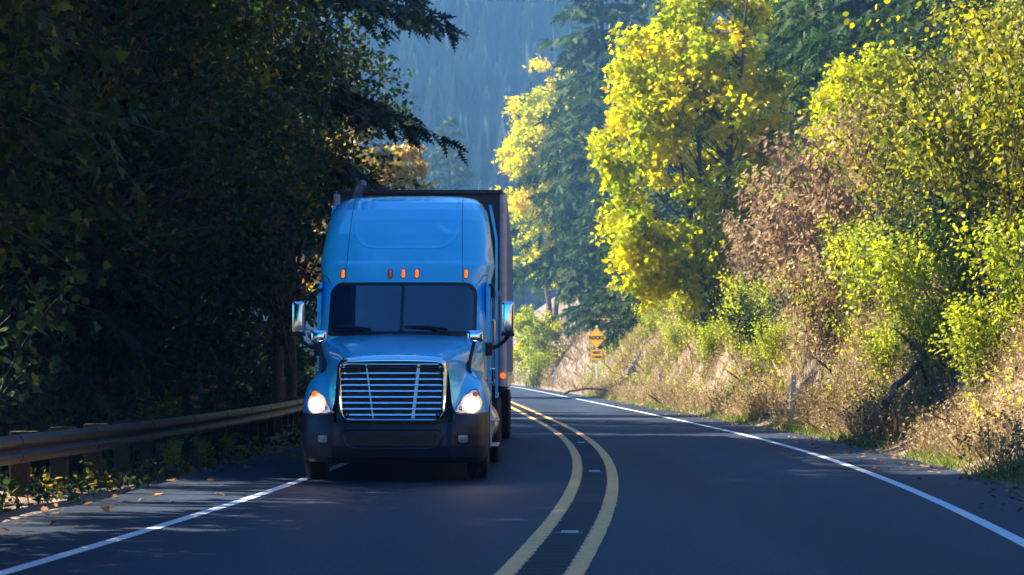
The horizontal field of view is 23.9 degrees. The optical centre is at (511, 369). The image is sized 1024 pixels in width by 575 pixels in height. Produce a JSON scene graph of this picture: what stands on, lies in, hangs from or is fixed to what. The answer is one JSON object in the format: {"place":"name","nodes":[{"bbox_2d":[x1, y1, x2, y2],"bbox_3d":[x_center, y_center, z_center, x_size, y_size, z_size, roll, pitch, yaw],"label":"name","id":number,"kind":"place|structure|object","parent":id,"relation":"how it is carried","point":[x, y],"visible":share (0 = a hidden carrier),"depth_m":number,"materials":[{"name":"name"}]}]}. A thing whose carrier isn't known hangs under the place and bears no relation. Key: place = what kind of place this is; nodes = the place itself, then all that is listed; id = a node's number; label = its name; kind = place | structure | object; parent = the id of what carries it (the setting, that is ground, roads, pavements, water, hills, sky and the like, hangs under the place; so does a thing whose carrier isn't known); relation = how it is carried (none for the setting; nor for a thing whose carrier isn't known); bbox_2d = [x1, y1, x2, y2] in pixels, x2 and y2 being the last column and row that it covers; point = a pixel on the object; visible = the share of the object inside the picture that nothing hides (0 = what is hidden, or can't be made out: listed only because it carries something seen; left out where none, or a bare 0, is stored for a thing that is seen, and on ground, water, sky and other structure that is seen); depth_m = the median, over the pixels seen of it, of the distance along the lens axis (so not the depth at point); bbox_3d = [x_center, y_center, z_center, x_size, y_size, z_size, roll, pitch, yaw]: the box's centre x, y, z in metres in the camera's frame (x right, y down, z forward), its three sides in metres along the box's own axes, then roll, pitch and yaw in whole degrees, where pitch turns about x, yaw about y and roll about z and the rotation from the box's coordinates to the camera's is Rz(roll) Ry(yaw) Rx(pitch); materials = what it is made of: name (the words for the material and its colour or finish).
{"place":"outdoors","nodes":[
{"label":"outdoors","id":0,"kind":"place"},
{"bbox_2d":[0,385,1023,574],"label":"road","id":1,"kind":"structure","parent":0,"point":[694,499],"depth_m":23.71,"materials":[{"name":"asphalt"}]},
{"bbox_2d":[0,462,349,574],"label":"edge line","id":2,"kind":"object","parent":1,"relation":"on","point":[75,551],"visible":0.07,"depth_m":21.29,"materials":[{"name":"white paint"}]},
{"bbox_2d":[292,180,514,477],"bbox_3d":[-1.458,-0.680,34.485,3.020,4.194,8.430,0,0,1],"label":"semi truck","id":3,"kind":"object","parent":1,"relation":"on","point":[403,346],"visible":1,"depth_m":32.40,"materials":[{"name":"blue paint"}]},
{"bbox_2d":[334,190,513,438],"bbox_3d":[-1.337,-0.640,44.370,2.650,4.115,16.280,0,0,0],"label":"semi trailer","id":4,"kind":"object","parent":1,"relation":"on","point":[497,199],"visible":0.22,"depth_m":36.36,"materials":[{"name":"grey paint"}]},
{"bbox_2d":[494,406,582,574],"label":"yellow line","id":5,"kind":"object","parent":1,"relation":"on","point":[514,562],"visible":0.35,"depth_m":23.25,"materials":[{"name":"paint"}]},
{"bbox_2d":[511,403,607,574],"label":"rumble strip","id":6,"kind":"object","parent":1,"relation":"on","point":[555,553],"visible":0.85,"depth_m":23.17,"materials":[{"name":"asphalt"}]},
{"bbox_2d":[511,401,618,574],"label":"yellow line","id":7,"kind":"object","parent":1,"relation":"on","point":[582,560],"visible":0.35,"depth_m":23.25,"materials":[{"name":"paint"}]},
{"bbox_2d":[511,386,1023,546],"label":"edge line","id":8,"kind":"object","parent":1,"relation":"on","point":[999,530],"visible":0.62,"depth_m":27.62,"materials":[{"name":"white paint"}]},
{"bbox_2d":[0,4,1023,522],"bbox_3d":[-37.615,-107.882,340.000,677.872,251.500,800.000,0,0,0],"label":"ground","id":9,"kind":"structure","parent":0,"point":[30,510],"depth_m":46.63,"materials":[{"name":"plant"}]},
{"bbox_2d":[0,0,84,307],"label":"broadleaf tree","id":10,"kind":"object","parent":9,"relation":"on","point":[9,195],"visible":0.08,"depth_m":34.46,"materials":[{"name":"green plant"}]},
{"bbox_2d":[0,349,87,482],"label":"understory shrub","id":11,"kind":"object","parent":9,"relation":"on","point":[7,419],"visible":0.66,"depth_m":33.78,"materials":[{"name":"green plant"}]},
{"bbox_2d":[0,268,99,415],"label":"understory shrub","id":12,"kind":"object","parent":9,"relation":"on","point":[20,367],"visible":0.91,"depth_m":29.71,"materials":[{"name":"green plant"}]},
{"bbox_2d":[0,6,171,486],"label":"fir tree","id":13,"kind":"object","parent":9,"relation":"on","point":[95,300],"visible":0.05,"depth_m":37.55,"materials":[{"name":"green plant"}]},
{"bbox_2d":[0,34,173,490],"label":"fir tree","id":14,"kind":"object","parent":9,"relation":"on","point":[106,401],"visible":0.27,"depth_m":35.69,"materials":[{"name":"green plant"}]},
{"bbox_2d":[0,272,209,491],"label":"understory shrub","id":15,"kind":"object","parent":9,"relation":"on","point":[125,387],"visible":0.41,"depth_m":36.56,"materials":[{"name":"green plant"}]},
{"bbox_2d":[0,0,236,384],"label":"broadleaf tree","id":16,"kind":"object","parent":9,"relation":"on","point":[46,131],"visible":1,"depth_m":20.64,"materials":[{"name":"green plant"}]},
{"bbox_2d":[0,0,242,426],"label":"broadleaf tree","id":17,"kind":"object","parent":9,"relation":"on","point":[67,186],"visible":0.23,"depth_m":35.88,"materials":[{"name":"green plant"}]},
{"bbox_2d":[38,4,258,418],"bbox_3d":[-9.811,-3.492,42.935,9.859,14.743,10.509,0,0,-29],"label":"broadleaf tree","id":18,"kind":"object","parent":9,"relation":"on","point":[145,72],"visible":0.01,"depth_m":40.08,"materials":[{"name":"green plant"}]},
{"bbox_2d":[0,428,299,538],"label":"leaf litter","id":19,"kind":"object","parent":9,"relation":"on","point":[105,508],"visible":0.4,"depth_m":30.41,"materials":[{"name":"plant"}]},
{"bbox_2d":[0,414,301,513],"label":"woodland grass","id":20,"kind":"structure","parent":9,"relation":"on","point":[47,482],"depth_m":31.80,"materials":[{"name":"green plant"}]},
{"bbox_2d":[0,396,303,496],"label":"guard rail","id":21,"kind":"object","parent":9,"relation":"on","point":[20,451],"visible":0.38,"depth_m":33.16,"materials":[{"name":"metal"}]},
{"bbox_2d":[124,386,192,465],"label":"bramble bush","id":22,"kind":"object","parent":9,"relation":"on","point":[166,399],"visible":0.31,"depth_m":38.41,"materials":[{"name":"green plant"}]},
{"bbox_2d":[0,0,328,485],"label":"broadleaf tree","id":23,"kind":"object","parent":9,"relation":"on","point":[219,216],"visible":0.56,"depth_m":37.46,"materials":[{"name":"green plant"}]},
{"bbox_2d":[89,311,245,452],"bbox_3d":[-7.471,0.325,48.981,4.328,3.488,3.258,0,0,-9],"label":"understory shrub","id":24,"kind":"object","parent":9,"relation":"on","point":[171,335],"visible":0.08,"depth_m":49.53,"materials":[{"name":"green plant"}]},
{"bbox_2d":[4,0,335,382],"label":"broadleaf tree","id":25,"kind":"object","parent":9,"relation":"on","point":[206,75],"visible":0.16,"depth_m":38.20,"materials":[{"name":"green plant"}]},
{"bbox_2d":[158,436,183,474],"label":"bramble bush","id":26,"kind":"object","parent":9,"relation":"on","point":[174,449],"visible":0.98,"depth_m":33.46,"materials":[{"name":"green plant"}]},
{"bbox_2d":[94,345,264,468],"bbox_3d":[-6.194,0.424,38.912,3.343,2.618,3.187,0,0,34],"label":"bare bush","id":27,"kind":"object","parent":9,"relation":"on","point":[131,458],"visible":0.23,"depth_m":39.02,"materials":[{"name":"grey plant"}]},
{"bbox_2d":[158,374,225,456],"bbox_3d":[-5.467,0.895,41.532,1.088,1.661,0.642,0,0,-43],"label":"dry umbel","id":28,"kind":"object","parent":9,"relation":"on","point":[213,386],"visible":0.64,"depth_m":41.70,"materials":[{"name":"brown plant"}]},
{"bbox_2d":[187,434,213,467],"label":"bramble bush","id":29,"kind":"object","parent":9,"relation":"on","point":[200,455],"visible":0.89,"depth_m":35.98,"materials":[{"name":"green plant"}]},
{"bbox_2d":[49,0,373,460],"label":"broadleaf tree","id":30,"kind":"object","parent":9,"relation":"on","point":[327,160],"visible":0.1,"depth_m":43.55,"materials":[{"name":"green plant"}]},
{"bbox_2d":[214,429,241,460],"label":"bramble bush","id":31,"kind":"object","parent":9,"relation":"on","point":[226,444],"visible":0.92,"depth_m":38.49,"materials":[{"name":"green plant"}]},
{"bbox_2d":[174,310,316,408],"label":"understory shrub","id":32,"kind":"object","parent":9,"relation":"on","point":[265,389],"visible":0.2,"depth_m":62.98,"materials":[{"name":"green plant"}]},
{"bbox_2d":[167,0,326,411],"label":"fir tree","id":33,"kind":"object","parent":9,"relation":"on","point":[301,389],"depth_m":65.21,"materials":[{"name":"green plant"}]},
{"bbox_2d":[201,22,325,387],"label":"fir tree","id":34,"kind":"object","parent":9,"relation":"on","point":[311,313],"depth_m":75.68,"materials":[{"name":"green plant"}]},
{"bbox_2d":[142,0,422,400],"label":"broadleaf tree","id":35,"kind":"object","parent":9,"relation":"on","point":[288,294],"visible":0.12,"depth_m":59.41,"materials":[{"name":"green plant"}]},
{"bbox_2d":[117,0,468,447],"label":"fir tree","id":36,"kind":"object","parent":9,"relation":"on","point":[367,112],"visible":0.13,"depth_m":47.70,"materials":[{"name":"green plant"}]},
{"bbox_2d":[296,107,448,304],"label":"orange maple","id":37,"kind":"object","parent":9,"relation":"on","point":[419,168],"visible":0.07,"depth_m":121.81,"materials":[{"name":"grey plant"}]},
{"bbox_2d":[426,116,477,189],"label":"fir tree","id":38,"kind":"object","parent":9,"relation":"on","point":[463,172],"visible":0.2,"depth_m":329.41,"materials":[{"name":"green plant"}]},
{"bbox_2d":[513,342,564,387],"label":"leafy shrub","id":39,"kind":"object","parent":9,"relation":"on","point":[533,366],"visible":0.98,"depth_m":184.59,"materials":[{"name":"green plant"}]},
{"bbox_2d":[513,304,566,386],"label":"vine maple","id":40,"kind":"object","parent":9,"relation":"on","point":[531,328],"visible":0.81,"depth_m":189.19,"materials":[{"name":"green plant"}]},
{"bbox_2d":[240,0,849,357],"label":"hillside wood","id":41,"kind":"object","parent":9,"relation":"on","point":[475,78],"visible":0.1,"depth_m":495.96,"materials":[{"name":"plant"}]},
{"bbox_2d":[489,53,606,315],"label":"yellow maple","id":42,"kind":"object","parent":9,"relation":"on","point":[524,142],"visible":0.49,"depth_m":229.94,"materials":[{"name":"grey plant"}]},
{"bbox_2d":[515,46,596,302],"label":"fir tree","id":43,"kind":"object","parent":9,"relation":"on","point":[539,294],"visible":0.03,"depth_m":261.47,"materials":[{"name":"green plant"}]},
{"bbox_2d":[549,208,618,339],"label":"young fir","id":44,"kind":"object","parent":9,"relation":"on","point":[577,276],"visible":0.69,"depth_m":189.40,"materials":[{"name":"green plant"}]},
{"bbox_2d":[513,285,667,396],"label":"dry weeds","id":45,"kind":"object","parent":9,"relation":"on","point":[548,380],"visible":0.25,"depth_m":170.97,"materials":[{"name":"plant"}]},
{"bbox_2d":[510,0,673,307],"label":"fir tree","id":46,"kind":"object","parent":9,"relation":"on","point":[591,82],"visible":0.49,"depth_m":210.67,"materials":[{"name":"green plant"}]},
{"bbox_2d":[587,325,605,384],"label":"road sign","id":47,"kind":"object","parent":9,"relation":"on","point":[596,337],"visible":1,"depth_m":128.01,"materials":[{"name":"orange"}]},
{"bbox_2d":[570,225,635,357],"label":"young fir","id":48,"kind":"object","parent":9,"relation":"on","point":[610,296],"visible":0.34,"depth_m":141.76,"materials":[{"name":"green plant"}]},
{"bbox_2d":[598,295,637,342],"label":"understory shrub","id":49,"kind":"object","parent":9,"relation":"on","point":[618,319],"visible":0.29,"depth_m":134.74,"materials":[{"name":"green plant"}]},
{"bbox_2d":[614,183,678,327],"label":"young fir","id":50,"kind":"object","parent":9,"relation":"on","point":[625,312],"visible":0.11,"depth_m":123.52,"materials":[{"name":"green plant"}]},
{"bbox_2d":[630,300,671,339],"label":"leafy shrub","id":51,"kind":"object","parent":9,"relation":"on","point":[649,318],"visible":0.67,"depth_m":118.76,"materials":[{"name":"green plant"}]},
{"bbox_2d":[605,0,711,206],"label":"fir tree","id":52,"kind":"object","parent":9,"relation":"on","point":[641,10],"visible":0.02,"depth_m":238.59,"materials":[{"name":"green plant"}]},
{"bbox_2d":[635,158,696,230],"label":"tree","id":53,"kind":"object","parent":9,"relation":"on","point":[668,169],"visible":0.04,"depth_m":149.28,"materials":[{"name":"green plant"}]},
{"bbox_2d":[654,314,696,362],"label":"leafy shrub","id":54,"kind":"object","parent":9,"relation":"on","point":[671,338],"visible":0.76,"depth_m":99.92,"materials":[{"name":"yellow plant"}]},
{"bbox_2d":[661,291,691,333],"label":"leafy shrub","id":55,"kind":"object","parent":9,"relation":"on","point":[673,301],"visible":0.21,"depth_m":107.92,"materials":[{"name":"green plant"}]},
{"bbox_2d":[659,170,700,301],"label":"young fir","id":56,"kind":"object","parent":9,"relation":"on","point":[673,206],"visible":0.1,"depth_m":117.72,"materials":[{"name":"green plant"}]},
{"bbox_2d":[577,0,802,362],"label":"yellow maple","id":57,"kind":"object","parent":9,"relation":"on","point":[669,104],"visible":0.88,"depth_m":88.46,"materials":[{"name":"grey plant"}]},
{"bbox_2d":[674,314,725,372],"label":"leafy shrub","id":58,"kind":"object","parent":9,"relation":"on","point":[708,340],"visible":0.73,"depth_m":85.79,"materials":[{"name":"green plant"}]},
{"bbox_2d":[673,286,727,345],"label":"understory shrub","id":59,"kind":"object","parent":9,"relation":"on","point":[696,318],"visible":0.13,"depth_m":94.78,"materials":[{"name":"green plant"}]},
{"bbox_2d":[638,0,827,202],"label":"fir tree","id":60,"kind":"object","parent":9,"relation":"on","point":[661,5],"visible":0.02,"depth_m":148.13,"materials":[{"name":"green plant"}]},
{"bbox_2d":[707,290,766,361],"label":"leafy shrub","id":61,"kind":"object","parent":9,"relation":"on","point":[728,327],"visible":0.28,"depth_m":78.96,"materials":[{"name":"green plant"}]},
{"bbox_2d":[698,282,790,359],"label":"understory shrub","id":62,"kind":"object","parent":9,"relation":"on","point":[748,325],"visible":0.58,"depth_m":74.94,"materials":[{"name":"green plant"}]},
{"bbox_2d":[708,265,785,349],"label":"leafy shrub","id":63,"kind":"object","parent":9,"relation":"on","point":[763,294],"visible":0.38,"depth_m":77.90,"materials":[{"name":"green plant"}]},
{"bbox_2d":[713,206,798,295],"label":"dry plume shrub","id":64,"kind":"object","parent":9,"relation":"on","point":[743,254],"visible":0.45,"depth_m":83.93,"materials":[{"name":"brown plant"}]},
{"bbox_2d":[709,69,814,197],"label":"vine maple","id":65,"kind":"object","parent":9,"relation":"on","point":[802,170],"visible":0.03,"depth_m":110.96,"materials":[{"name":"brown plant"}]},
{"bbox_2d":[728,311,799,378],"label":"leafy shrub","id":66,"kind":"object","parent":9,"relation":"on","point":[770,347],"visible":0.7,"depth_m":68.83,"materials":[{"name":"green plant"}]},
{"bbox_2d":[672,0,860,206],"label":"fir tree","id":67,"kind":"object","parent":9,"relation":"on","point":[779,40],"visible":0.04,"depth_m":116.97,"materials":[{"name":"green plant"}]},
{"bbox_2d":[731,166,821,264],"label":"leafy shrub","id":68,"kind":"object","parent":9,"relation":"on","point":[750,185],"visible":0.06,"depth_m":83.47,"materials":[{"name":"yellow plant"}]},
{"bbox_2d":[789,374,796,425],"bbox_3d":[6.605,0.914,56.998,0.130,1.580,0.044,3,0,0],"label":"marker post","id":69,"kind":"object","parent":9,"relation":"on","point":[793,383],"visible":0.57,"depth_m":56.98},
{"bbox_2d":[721,153,865,330],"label":"dry plume shrub","id":70,"kind":"object","parent":9,"relation":"on","point":[779,228],"visible":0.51,"depth_m":69.67,"materials":[{"name":"brown plant"}]},
{"bbox_2d":[761,249,839,335],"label":"leafy shrub","id":71,"kind":"object","parent":9,"relation":"on","point":[809,275],"visible":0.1,"depth_m":66.11,"materials":[{"name":"green plant"}]},
{"bbox_2d":[578,112,1023,445],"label":"green undergrowth","id":72,"kind":"object","parent":9,"relation":"on","point":[871,381],"visible":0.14,"depth_m":58.60,"materials":[{"name":"yellow plant"}]},
{"bbox_2d":[581,212,1023,495],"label":"dry weeds","id":73,"kind":"object","parent":9,"relation":"on","point":[838,412],"visible":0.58,"depth_m":49.64,"materials":[{"name":"plant"}]},
{"bbox_2d":[583,391,1023,488],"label":"roadside grass","id":74,"kind":"structure","parent":9,"relation":"on","point":[915,456],"depth_m":43.89,"materials":[{"name":"plant"}]},
{"bbox_2d":[586,380,1023,511],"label":"leaf litter","id":75,"kind":"object","parent":9,"relation":"on","point":[907,464],"visible":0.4,"depth_m":39.08,"materials":[{"name":"plant"}]},
{"bbox_2d":[742,243,871,391],"bbox_3d":[7.667,-1.367,60.100,3.119,3.886,2.603,0,0,29],"label":"dry plume shrub","id":76,"kind":"object","parent":9,"relation":"on","point":[819,319],"visible":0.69,"depth_m":59.87,"materials":[{"name":"brown plant"}]},
{"bbox_2d":[603,68,1023,390],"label":"slope weeds","id":77,"kind":"object","parent":9,"relation":"on","point":[906,345],"visible":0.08,"depth_m":68.31,"materials":[{"name":"plant"}]},
{"bbox_2d":[749,99,893,297],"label":"dry plume shrub","id":78,"kind":"object","parent":9,"relation":"on","point":[843,205],"visible":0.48,"depth_m":65.68,"materials":[{"name":"brown plant"}]},
{"bbox_2d":[790,277,855,359],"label":"leafy shrub","id":79,"kind":"object","parent":9,"relation":"on","point":[832,307],"visible":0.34,"depth_m":59.82,"materials":[{"name":"green plant"}]},
{"bbox_2d":[784,133,893,236],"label":"leafy shrub","id":80,"kind":"object","parent":9,"relation":"on","point":[824,184],"visible":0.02,"depth_m":73.86,"materials":[{"name":"yellow plant"}]},
{"bbox_2d":[813,217,877,292],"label":"understory shrub","id":81,"kind":"object","parent":9,"relation":"on","point":[836,224],"visible":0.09,"depth_m":64.42,"materials":[{"name":"green plant"}]},
{"bbox_2d":[711,0,986,180],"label":"fir tree","id":82,"kind":"object","parent":9,"relation":"on","point":[825,19],"visible":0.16,"depth_m":99.39,"materials":[{"name":"green plant"}]},
{"bbox_2d":[795,41,927,228],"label":"vine maple","id":83,"kind":"object","parent":9,"relation":"on","point":[831,91],"visible":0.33,"depth_m":71.33,"materials":[{"name":"yellow plant"}]},
{"bbox_2d":[810,207,919,331],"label":"leafy shrub","id":84,"kind":"object","parent":9,"relation":"on","point":[859,255],"visible":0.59,"depth_m":57.81,"materials":[{"name":"green plant"}]},
{"bbox_2d":[823,310,917,394],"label":"leafy shrub","id":85,"kind":"object","parent":9,"relation":"on","point":[881,352],"visible":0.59,"depth_m":49.93,"materials":[{"name":"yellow plant"}]},
{"bbox_2d":[785,44,968,251],"bbox_3d":[9.783,-5.459,59.849,4.952,5.161,5.572,0,0,-41],"label":"hazel shrub","id":86,"kind":"object","parent":9,"relation":"on","point":[892,169],"visible":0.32,"depth_m":59.84,"materials":[{"name":"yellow plant"}]},
{"bbox_2d":[806,88,957,281],"bbox_3d":[9.650,-4.763,62.015,3.470,5.181,4.158,0,0,-4],"label":"dry plume shrub","id":87,"kind":"object","parent":9,"relation":"on","point":[865,151],"visible":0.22,"depth_m":61.38,"materials":[{"name":"brown plant"}]},
{"bbox_2d":[850,217,950,344],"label":"leafy shrub","id":88,"kind":"object","parent":9,"relation":"on","point":[886,250],"visible":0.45,"depth_m":51.90,"materials":[{"name":"green plant"}]},
{"bbox_2d":[881,341,928,407],"bbox_3d":[7.433,0.080,44.912,0.564,1.239,2.261,0,0,27],"label":"fallen log","id":89,"kind":"object","parent":9,"relation":"on","point":[901,381],"visible":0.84,"depth_m":44.78,"materials":[{"name":"brown wood"}]},
{"bbox_2d":[854,194,960,299],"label":"understory shrub","id":90,"kind":"object","parent":9,"relation":"on","point":[895,241],"visible":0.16,"depth_m":55.39,"materials":[{"name":"green plant"}]},
{"bbox_2d":[799,0,1017,120],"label":"fir tree","id":91,"kind":"object","parent":9,"relation":"on","point":[882,12],"visible":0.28,"depth_m":90.61,"materials":[{"name":"green plant"}]},
{"bbox_2d":[828,73,1015,286],"bbox_3d":[9.530,-4.181,53.153,5.201,4.817,4.622,0,0,-10],"label":"hazel shrub","id":92,"kind":"object","parent":9,"relation":"on","point":[931,177],"visible":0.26,"depth_m":52.95,"materials":[{"name":"green plant"}]},
{"bbox_2d":[883,285,963,389],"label":"leafy shrub","id":93,"kind":"object","parent":9,"relation":"on","point":[910,322],"visible":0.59,"depth_m":45.81,"materials":[{"name":"green plant"}]},
{"bbox_2d":[830,0,1023,288],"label":"hazel shrub","id":94,"kind":"object","parent":9,"relation":"on","point":[988,106],"visible":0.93,"depth_m":41.80,"materials":[{"name":"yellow plant"}]},
{"bbox_2d":[877,208,1003,341],"bbox_3d":[8.550,-1.784,45.123,3.216,2.541,2.603,0,0,-16],"label":"leafy shrub","id":95,"kind":"object","parent":9,"relation":"on","point":[961,285],"visible":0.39,"depth_m":44.81,"materials":[{"name":"green plant"}]},
{"bbox_2d":[860,0,1023,271],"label":"hazel shrub","id":96,"kind":"object","parent":9,"relation":"on","point":[969,146],"visible":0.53,"depth_m":46.78,"materials":[{"name":"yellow plant"}]},
{"bbox_2d":[874,0,1023,63],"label":"fir tree","id":97,"kind":"object","parent":9,"relation":"on","point":[909,9],"visible":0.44,"depth_m":79.92,"materials":[{"name":"green plant"}]},
{"bbox_2d":[885,177,1019,281],"bbox_3d":[9.257,-2.741,48.882,2.949,2.377,2.220,0,0,37],"label":"understory shrub","id":98,"kind":"object","parent":9,"relation":"on","point":[928,202],"visible":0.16,"depth_m":49.04,"materials":[{"name":"green plant"}]},
{"bbox_2d":[914,0,1023,152],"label":"hazel shrub","id":99,"kind":"object","parent":9,"relation":"on","point":[1004,9],"visible":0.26,"depth_m":55.97,"materials":[{"name":"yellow plant"}]},
{"bbox_2d":[916,171,1023,319],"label":"understory shrub","id":100,"kind":"object","parent":9,"relation":"on","point":[969,218],"visible":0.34,"depth_m":42.95,"materials":[{"name":"green plant"}]},
{"bbox_2d":[921,285,1023,397],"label":"leafy shrub","id":101,"kind":"object","parent":9,"relation":"on","point":[969,334],"visible":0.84,"depth_m":39.91,"materials":[{"name":"green plant"}]},
{"bbox_2d":[929,196,1023,346],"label":"leafy shrub","id":102,"kind":"object","parent":9,"relation":"on","point":[1012,282],"visible":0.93,"depth_m":39.98,"materials":[{"name":"green plant"}]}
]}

